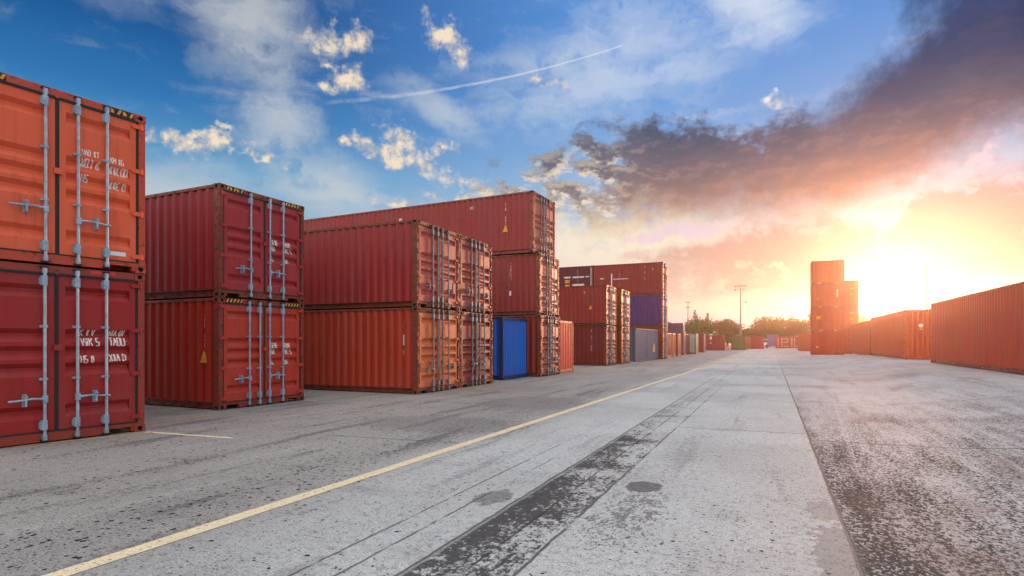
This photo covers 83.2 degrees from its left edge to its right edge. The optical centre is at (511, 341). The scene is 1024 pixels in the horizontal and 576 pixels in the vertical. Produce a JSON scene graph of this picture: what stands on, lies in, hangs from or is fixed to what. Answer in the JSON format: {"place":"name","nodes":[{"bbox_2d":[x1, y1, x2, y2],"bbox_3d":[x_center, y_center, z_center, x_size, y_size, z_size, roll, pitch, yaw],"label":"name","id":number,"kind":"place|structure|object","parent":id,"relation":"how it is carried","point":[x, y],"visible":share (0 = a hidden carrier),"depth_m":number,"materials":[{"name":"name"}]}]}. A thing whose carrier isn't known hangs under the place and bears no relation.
{"place":"outdoors","nodes":[
{"label":"outdoors","id":0,"kind":"place"},
{"bbox_2d":[0,345,1023,575],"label":"ground","id":1,"kind":"structure","parent":0,"point":[771,461],"depth_m":6.20,"materials":[{"name":"concrete"}]},
{"bbox_2d":[0,261,144,446],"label":"shipping container","id":2,"kind":"object","parent":1,"relation":"on","point":[71,352],"visible":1,"depth_m":8.70,"materials":[{"name":"metal"}]},
{"bbox_2d":[0,266,58,441],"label":"door","id":3,"kind":"structure","parent":2,"relation":"in","point":[29,300],"depth_m":8.29,"materials":[{"name":"paint"}]},
{"bbox_2d":[0,72,145,273],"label":"shipping container","id":4,"kind":"object","parent":2,"relation":"on","point":[72,180],"visible":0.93,"depth_m":8.69,"materials":[{"name":"metal"}]},
{"bbox_2d":[0,79,58,262],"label":"door","id":5,"kind":"structure","parent":4,"relation":"in","point":[29,118],"depth_m":8.27,"materials":[{"name":"paint"}]},
{"bbox_2d":[53,96,143,268],"bbox_3d":[-6.425,-2.434,9.020,0.162,2.555,1.239,0,0,32],"label":"door","id":6,"kind":"structure","parent":4,"relation":"in","point":[97,155],"depth_m":9.01,"materials":[{"name":"paint"}]},
{"bbox_2d":[52,269,142,437],"bbox_3d":[-6.443,0.177,9.028,0.162,2.555,1.239,0,0,32],"label":"door","id":7,"kind":"structure","parent":2,"relation":"in","point":[99,330],"depth_m":9.02,"materials":[{"name":"paint"}]},
{"bbox_2d":[1,432,150,447],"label":"road marking","id":8,"kind":"object","parent":1,"relation":"on","point":[70,440],"visible":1,"depth_m":8.63,"materials":[{"name":"yellow paint"}]},
{"bbox_2d":[145,431,233,437],"bbox_3d":[-5.154,1.476,9.157,1.797,0.001,0.104,0,0,19],"label":"road marking","id":9,"kind":"object","parent":1,"relation":"on","point":[189,434],"visible":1,"depth_m":9.19,"materials":[{"name":"yellow paint"}]},
{"bbox_2d":[144,297,303,410],"bbox_3d":[-8.502,0.255,14.774,6.150,2.450,2.450,0,0,25],"label":"shipping container","id":10,"kind":"object","parent":1,"relation":"on","point":[217,353],"visible":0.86,"depth_m":13.10,"materials":[{"name":"metal"}]},
{"bbox_2d":[144,183,303,302],"bbox_3d":[-8.493,-2.202,14.770,6.150,2.450,2.450,0,0,25],"label":"shipping container","id":11,"kind":"object","parent":10,"relation":"on","point":[217,240],"visible":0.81,"depth_m":13.11,"materials":[{"name":"metal"}]},
{"bbox_2d":[220,189,265,297],"bbox_3d":[-6.026,-2.202,12.978,0.162,2.400,1.215,0,0,25],"label":"door","id":12,"kind":"structure","parent":11,"relation":"in","point":[243,254],"depth_m":13.01,"materials":[{"name":"paint"}]},
{"bbox_2d":[263,197,303,300],"bbox_3d":[-5.539,-2.202,14.021,0.162,2.400,1.239,0,0,25],"label":"door","id":13,"kind":"structure","parent":11,"relation":"in","point":[282,229],"depth_m":13.99,"materials":[{"name":"paint"}]},
{"bbox_2d":[220,300,264,405],"bbox_3d":[-6.035,0.255,12.982,0.162,2.400,1.215,0,0,25],"label":"door","id":14,"kind":"structure","parent":10,"relation":"in","point":[243,337],"depth_m":13.02,"materials":[{"name":"paint"}]},
{"bbox_2d":[263,302,302,403],"bbox_3d":[-5.548,0.255,14.025,0.162,2.400,1.239,0,0,25],"label":"door","id":15,"kind":"structure","parent":10,"relation":"in","point":[282,323],"depth_m":13.96,"materials":[{"name":"paint"}]},
{"bbox_2d":[42,368,700,575],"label":"road marking","id":16,"kind":"object","parent":1,"relation":"on","point":[80,567],"visible":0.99,"depth_m":5.08,"materials":[{"name":"yellow paint"}]},
{"bbox_2d":[304,307,459,394],"bbox_3d":[-4.886,0.249,18.474,6.174,2.462,2.450,0,0,24],"label":"shipping container","id":17,"kind":"object","parent":1,"relation":"on","point":[414,350],"visible":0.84,"depth_m":17.01,"materials":[{"name":"metal"}]},
{"bbox_2d":[303,219,458,310],"bbox_3d":[-4.904,-2.220,18.482,6.174,2.462,2.450,0,0,24],"label":"shipping container","id":18,"kind":"object","parent":17,"relation":"on","point":[406,263],"visible":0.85,"depth_m":17.02,"materials":[{"name":"metal"}]},
{"bbox_2d":[418,224,439,307],"bbox_3d":[-2.406,-2.220,16.757,0.162,2.412,1.215,0,0,24],"label":"door","id":19,"kind":"structure","parent":18,"relation":"in","point":[429,247],"depth_m":16.82,"materials":[{"name":"paint"}]},
{"bbox_2d":[439,228,458,308],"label":"door","id":20,"kind":"structure","parent":18,"relation":"in","point":[448,242],"depth_m":17.77,"materials":[{"name":"paint"}]},
{"bbox_2d":[418,309,439,391],"bbox_3d":[-2.377,0.249,16.744,0.186,2.412,1.215,0,0,24],"label":"door","id":21,"kind":"structure","parent":17,"relation":"in","point":[429,338],"depth_m":16.82,"materials":[{"name":"paint"}]},
{"bbox_2d":[439,310,459,389],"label":"door","id":22,"kind":"structure","parent":17,"relation":"in","point":[448,329],"depth_m":17.70,"materials":[{"name":"paint"}]},
{"bbox_2d":[460,311,492,387],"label":"shipping container","id":23,"kind":"object","parent":1,"relation":"on","point":[476,348],"visible":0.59,"depth_m":19.42,"materials":[{"name":"metal"}]},
{"bbox_2d":[460,313,477,385],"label":"door","id":24,"kind":"structure","parent":23,"relation":"in","point":[469,363],"depth_m":19.05,"materials":[{"name":"paint"}]},
{"bbox_2d":[459,234,491,313],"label":"shipping container","id":25,"kind":"object","parent":23,"relation":"on","point":[475,276],"visible":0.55,"depth_m":19.43,"materials":[{"name":"metal"}]},
{"bbox_2d":[460,238,476,311],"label":"door","id":26,"kind":"structure","parent":25,"relation":"in","point":[468,261],"depth_m":19.11,"materials":[{"name":"paint"}]},
{"bbox_2d":[476,241,491,312],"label":"door","id":27,"kind":"structure","parent":25,"relation":"in","point":[484,288],"depth_m":20.03,"materials":[{"name":"paint"}]},
{"bbox_2d":[477,314,492,384],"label":"door","id":28,"kind":"structure","parent":23,"relation":"in","point":[483,329],"depth_m":19.97,"materials":[{"name":"paint"}]},
{"bbox_2d":[493,317,526,379],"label":"shipping container","id":29,"kind":"object","parent":1,"relation":"on","point":[509,348],"visible":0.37,"depth_m":22.79,"materials":[{"name":"metal"}]},
{"bbox_2d":[493,315,559,376],"bbox_3d":[-1.003,0.170,26.620,6.174,2.620,2.450,0,0,24],"label":"shipping container","id":30,"kind":"object","parent":1,"relation":"on","point":[543,344],"visible":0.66,"depth_m":24.64,"materials":[{"name":"metal"}]},
{"bbox_2d":[492,253,558,316],"bbox_3d":[-1.049,-2.456,26.640,6.174,2.620,2.450,0,0,24],"label":"shipping container","id":31,"kind":"object","parent":30,"relation":"on","point":[525,284],"visible":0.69,"depth_m":24.90,"materials":[{"name":"metal"}]},
{"bbox_2d":[304,190,554,257],"bbox_3d":[-4.683,-5.072,28.340,13.812,2.600,2.450,0,0,26],"label":"shipping container","id":32,"kind":"object","parent":31,"relation":"on","point":[514,223],"visible":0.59,"depth_m":25.39,"materials":[{"name":"metal"}]},
{"bbox_2d":[533,194,544,253],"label":"door","id":33,"kind":"structure","parent":32,"relation":"in","point":[539,202],"depth_m":24.86,"materials":[{"name":"paint"}]},
{"bbox_2d":[544,198,554,255],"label":"door","id":34,"kind":"structure","parent":32,"relation":"in","point":[549,222],"depth_m":25.76,"materials":[{"name":"paint"}]},
{"bbox_2d":[540,256,549,314],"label":"door","id":35,"kind":"structure","parent":31,"relation":"in","point":[545,261],"depth_m":24.98,"materials":[{"name":"paint"}]},
{"bbox_2d":[550,257,558,315],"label":"door","id":36,"kind":"structure","parent":31,"relation":"in","point":[554,280],"depth_m":25.85,"materials":[{"name":"paint"}]},
{"bbox_2d":[541,316,550,374],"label":"door","id":37,"kind":"structure","parent":30,"relation":"in","point":[546,322],"depth_m":24.96,"materials":[{"name":"paint"}]},
{"bbox_2d":[551,317,559,374],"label":"door","id":38,"kind":"structure","parent":30,"relation":"in","point":[555,337],"depth_m":25.81,"materials":[{"name":"paint"}]},
{"bbox_2d":[560,320,572,372],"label":"shipping container","id":39,"kind":"object","parent":1,"relation":"on","point":[566,346],"visible":0.2,"depth_m":28.15,"materials":[{"name":"metal"}]},
{"bbox_2d":[573,325,615,365],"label":"shipping container","id":40,"kind":"object","parent":1,"relation":"on","point":[594,345],"visible":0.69,"depth_m":36.03,"materials":[{"name":"metal"}]},
{"bbox_2d":[559,285,615,325],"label":"shipping container","id":41,"kind":"object","parent":40,"relation":"on","point":[592,305],"visible":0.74,"depth_m":36.20,"materials":[{"name":"metal"}]},
{"bbox_2d":[607,286,611,324],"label":"door","id":42,"kind":"structure","parent":41,"relation":"in","point":[609,289],"depth_m":36.20,"materials":[{"name":"paint"}]},
{"bbox_2d":[612,287,615,325],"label":"door","id":43,"kind":"structure","parent":41,"relation":"in","point":[613,290],"depth_m":37.03,"materials":[{"name":"paint"}]},
{"bbox_2d":[607,326,611,364],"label":"door","id":44,"kind":"structure","parent":40,"relation":"in","point":[609,329],"depth_m":36.20,"materials":[{"name":"paint"}]},
{"bbox_2d":[612,326,615,364],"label":"door","id":45,"kind":"structure","parent":40,"relation":"in","point":[613,329],"depth_m":37.03,"materials":[{"name":"paint"}]},
{"bbox_2d":[616,327,629,363],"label":"shipping container","id":46,"kind":"object","parent":1,"relation":"on","point":[622,344],"visible":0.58,"depth_m":38.96,"materials":[{"name":"metal"}]},
{"bbox_2d":[616,289,629,326],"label":"shipping container","id":47,"kind":"object","parent":46,"relation":"on","point":[622,308],"visible":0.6,"depth_m":38.97,"materials":[{"name":"metal"}]},
{"bbox_2d":[622,290,625,326],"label":"door","id":48,"kind":"structure","parent":47,"relation":"in","point":[623,292],"depth_m":39.15,"materials":[{"name":"paint"}]},
{"bbox_2d":[625,291,629,326],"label":"door","id":49,"kind":"structure","parent":47,"relation":"in","point":[627,294],"depth_m":40.13,"materials":[{"name":"paint"}]},
{"bbox_2d":[622,327,625,362],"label":"door","id":50,"kind":"structure","parent":46,"relation":"in","point":[623,329],"depth_m":39.16,"materials":[{"name":"paint"}]},
{"bbox_2d":[625,327,629,362],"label":"door","id":51,"kind":"structure","parent":46,"relation":"in","point":[627,330],"depth_m":40.13,"materials":[{"name":"paint"}]},
{"bbox_2d":[630,328,657,361],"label":"shipping container","id":52,"kind":"object","parent":1,"relation":"on","point":[643,344],"visible":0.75,"depth_m":44.68,"materials":[{"name":"metal"}]},
{"bbox_2d":[630,327,667,358],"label":"shipping container","id":53,"kind":"object","parent":1,"relation":"on","point":[662,342],"visible":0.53,"depth_m":49.33,"materials":[{"name":"metal"}]},
{"bbox_2d":[630,294,667,326],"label":"shipping container","id":54,"kind":"object","parent":53,"relation":"on","point":[648,310],"visible":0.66,"depth_m":49.66,"materials":[{"name":"metal"}]},
{"bbox_2d":[594,262,667,295],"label":"shipping container","id":55,"kind":"object","parent":54,"relation":"on","point":[650,278],"visible":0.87,"depth_m":50.05,"materials":[{"name":"metal"}]},
{"bbox_2d":[663,263,665,294],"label":"door","id":56,"kind":"structure","parent":55,"relation":"in","point":[664,265],"depth_m":49.80,"materials":[{"name":"paint"}]},
{"bbox_2d":[666,264,667,294],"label":"door","id":57,"kind":"structure","parent":55,"relation":"in","point":[666,264],"depth_m":50.53,"materials":[{"name":"paint"}]},
{"bbox_2d":[663,295,665,326],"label":"door","id":58,"kind":"structure","parent":54,"relation":"in","point":[664,297],"depth_m":49.80,"materials":[{"name":"paint"}]},
{"bbox_2d":[666,296,667,326],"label":"door","id":59,"kind":"structure","parent":54,"relation":"in","point":[666,296],"depth_m":50.53,"materials":[{"name":"paint"}]},
{"bbox_2d":[663,327,665,358],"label":"door","id":60,"kind":"structure","parent":53,"relation":"in","point":[664,329],"depth_m":49.80,"materials":[{"name":"paint"}]},
{"bbox_2d":[666,327,667,357],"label":"door","id":61,"kind":"structure","parent":53,"relation":"in","point":[666,327],"depth_m":50.53,"materials":[{"name":"paint"}]},
{"bbox_2d":[668,333,671,356],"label":"shipping container","id":62,"kind":"object","parent":1,"relation":"on","point":[669,344],"visible":0.18,"depth_m":56.35,"materials":[{"name":"metal"}]},
{"bbox_2d":[672,333,675,356],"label":"shipping container","id":63,"kind":"object","parent":1,"relation":"on","point":[673,344],"visible":0.2,"depth_m":58.46,"materials":[{"name":"metal"}]},
{"bbox_2d":[676,334,680,355],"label":"shipping container","id":64,"kind":"object","parent":1,"relation":"on","point":[678,344],"visible":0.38,"depth_m":60.84,"materials":[{"name":"metal"}]},
{"bbox_2d":[681,334,686,354],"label":"shipping container","id":65,"kind":"object","parent":1,"relation":"on","point":[683,344],"visible":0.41,"depth_m":65.13,"materials":[{"name":"metal"}]},
{"bbox_2d":[686,334,689,353],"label":"shipping container","id":66,"kind":"object","parent":1,"relation":"on","point":[687,343],"visible":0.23,"depth_m":68.90,"materials":[{"name":"metal"}]},
{"bbox_2d":[690,333,698,353],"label":"shipping container","id":67,"kind":"object","parent":1,"relation":"on","point":[693,343],"visible":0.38,"depth_m":70.26,"materials":[{"name":"metal"}]},
{"bbox_2d":[684,310,716,334],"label":"broadleaf tree","id":68,"kind":"object","parent":1,"relation":"on","point":[696,325],"visible":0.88,"depth_m":167.16,"materials":[{"name":"green plant"}]},
{"bbox_2d":[698,334,705,352],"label":"shipping container","id":69,"kind":"object","parent":1,"relation":"on","point":[701,342],"visible":0.26,"depth_m":80.25,"materials":[{"name":"metal"}]},
{"bbox_2d":[706,335,724,350],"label":"shipping container","id":70,"kind":"object","parent":1,"relation":"on","point":[715,342],"visible":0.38,"depth_m":99.39,"materials":[{"name":"metal"}]},
{"bbox_2d":[713,318,742,346],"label":"broadleaf tree","id":71,"kind":"object","parent":1,"relation":"on","point":[727,327],"visible":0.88,"depth_m":170.65,"materials":[{"name":"green plant"}]},
{"bbox_2d":[731,336,746,349],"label":"shipping container","id":72,"kind":"object","parent":1,"relation":"on","point":[738,342],"visible":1,"depth_m":106.32,"materials":[{"name":"metal"}]},
{"bbox_2d":[731,336,737,349],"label":"door","id":73,"kind":"structure","parent":72,"relation":"in","point":[734,344],"depth_m":106.50,"materials":[{"name":"paint"}]},
{"bbox_2d":[738,336,744,348],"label":"door","id":74,"kind":"structure","parent":72,"relation":"in","point":[741,339],"depth_m":106.04,"materials":[{"name":"paint"}]},
{"bbox_2d":[734,284,746,335],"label":"floodlight mast","id":75,"kind":"object","parent":1,"relation":"on","point":[740,330],"visible":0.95,"depth_m":149.87,"materials":[{"name":"grey metal"}]},
{"bbox_2d":[742,328,753,336],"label":"broadleaf tree","id":76,"kind":"object","parent":1,"relation":"on","point":[744,332],"visible":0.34,"depth_m":174.57,"materials":[{"name":"green plant"}]},
{"bbox_2d":[747,337,750,348],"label":"shipping container","id":77,"kind":"object","parent":1,"relation":"on","point":[748,342],"visible":0.2,"depth_m":123.10,"materials":[{"name":"metal"}]},
{"bbox_2d":[751,336,763,348],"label":"shipping container","id":78,"kind":"object","parent":1,"relation":"on","point":[757,342],"visible":0.99,"depth_m":119.71,"materials":[{"name":"metal"}]},
{"bbox_2d":[747,314,788,346],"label":"broadleaf tree","id":79,"kind":"object","parent":1,"relation":"on","point":[765,325],"visible":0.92,"depth_m":168.22,"materials":[{"name":"green plant"}]},
{"bbox_2d":[776,336,797,347],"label":"shipping container","id":80,"kind":"object","parent":1,"relation":"on","point":[787,342],"visible":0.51,"depth_m":130.00,"materials":[{"name":"metal"}]},
{"bbox_2d":[781,316,809,336],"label":"broadleaf tree","id":81,"kind":"object","parent":1,"relation":"on","point":[795,328],"visible":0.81,"depth_m":170.37,"materials":[{"name":"green plant"}]},
{"bbox_2d":[798,334,809,350],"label":"shipping container","id":82,"kind":"object","parent":1,"relation":"on","point":[803,342],"visible":0.56,"depth_m":88.88,"materials":[{"name":"metal"}]},
{"bbox_2d":[810,331,843,354],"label":"shipping container","id":83,"kind":"object","parent":1,"relation":"on","point":[826,343],"visible":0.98,"depth_m":63.28,"materials":[{"name":"metal"}]},
{"bbox_2d":[810,307,843,331],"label":"shipping container","id":84,"kind":"object","parent":83,"relation":"on","point":[826,319],"visible":0.94,"depth_m":63.36,"materials":[{"name":"metal"}]},
{"bbox_2d":[810,284,843,308],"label":"shipping container","id":85,"kind":"object","parent":84,"relation":"on","point":[826,295],"visible":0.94,"depth_m":63.36,"materials":[{"name":"metal"}]},
{"bbox_2d":[810,260,843,285],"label":"shipping container","id":86,"kind":"object","parent":85,"relation":"on","point":[827,272],"visible":0.87,"depth_m":63.29,"materials":[{"name":"metal"}]},
{"bbox_2d":[834,330,849,353],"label":"shipping container","id":87,"kind":"object","parent":1,"relation":"on","point":[846,341],"visible":0.06,"depth_m":68.10,"materials":[{"name":"metal"}]},
{"bbox_2d":[844,305,858,329],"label":"shipping container","id":88,"kind":"object","parent":87,"relation":"on","point":[851,314],"visible":0.32,"depth_m":67.97,"materials":[{"name":"metal"}]},
{"bbox_2d":[844,280,858,304],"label":"shipping container","id":89,"kind":"object","parent":88,"relation":"on","point":[851,292],"visible":0.45,"depth_m":67.89,"materials":[{"name":"metal"}]},
{"bbox_2d":[850,320,870,354],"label":"shipping container","id":90,"kind":"object","parent":1,"relation":"on","point":[860,338],"visible":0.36,"depth_m":50.23,"materials":[{"name":"metal"}]},
{"bbox_2d":[859,309,870,321],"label":"broadleaf tree","id":91,"kind":"object","parent":1,"relation":"on","point":[863,318],"visible":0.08,"depth_m":155.26,"materials":[{"name":"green plant"}]},
{"bbox_2d":[871,309,930,359],"bbox_3d":[26.506,-0.418,38.733,2.450,2.896,12.202,0,0,24],"label":"shipping container","id":92,"kind":"object","parent":1,"relation":"on","point":[905,334],"visible":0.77,"depth_m":33.81,"materials":[{"name":"metal"}]},
{"bbox_2d":[926,265,926,309],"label":"bare pole","id":93,"kind":"object","parent":1,"relation":"on","point":[926,287],"visible":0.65,"depth_m":92.74,"materials":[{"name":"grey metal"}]},
{"bbox_2d":[931,281,1023,373],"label":"shipping container","id":94,"kind":"object","parent":1,"relation":"on","point":[983,329],"visible":1,"depth_m":21.32,"materials":[{"name":"metal"}]},
{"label":"shipping container","id":95,"kind":"object","parent":1,"relation":"on","visible":0},
{"bbox_2d":[668,323,684,333],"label":"shipping container","id":96,"kind":"object","parent":95,"relation":"on","point":[677,328],"visible":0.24,"depth_m":114.27,"materials":[{"name":"metal"}]},
{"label":"trailer","id":97,"kind":"object","parent":1,"relation":"on","visible":0},
{"bbox_2d":[767,334,777,345],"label":"shipping container","id":98,"kind":"object","parent":97,"relation":"on","point":[771,339],"visible":0.72,"depth_m":133.67,"materials":[{"name":"metal"}]},
{"bbox_2d":[0,0,1023,344],"label":"sky","id":99,"kind":"structure","parent":0,"point":[726,144],"materials":[{"name":"blue"}]},
{"bbox_2d":[559,265,593,286],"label":"shipping container","id":100,"kind":"object","parent":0,"point":[577,276],"visible":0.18,"depth_m":52.12,"materials":[{"name":"metal"}]}
]}

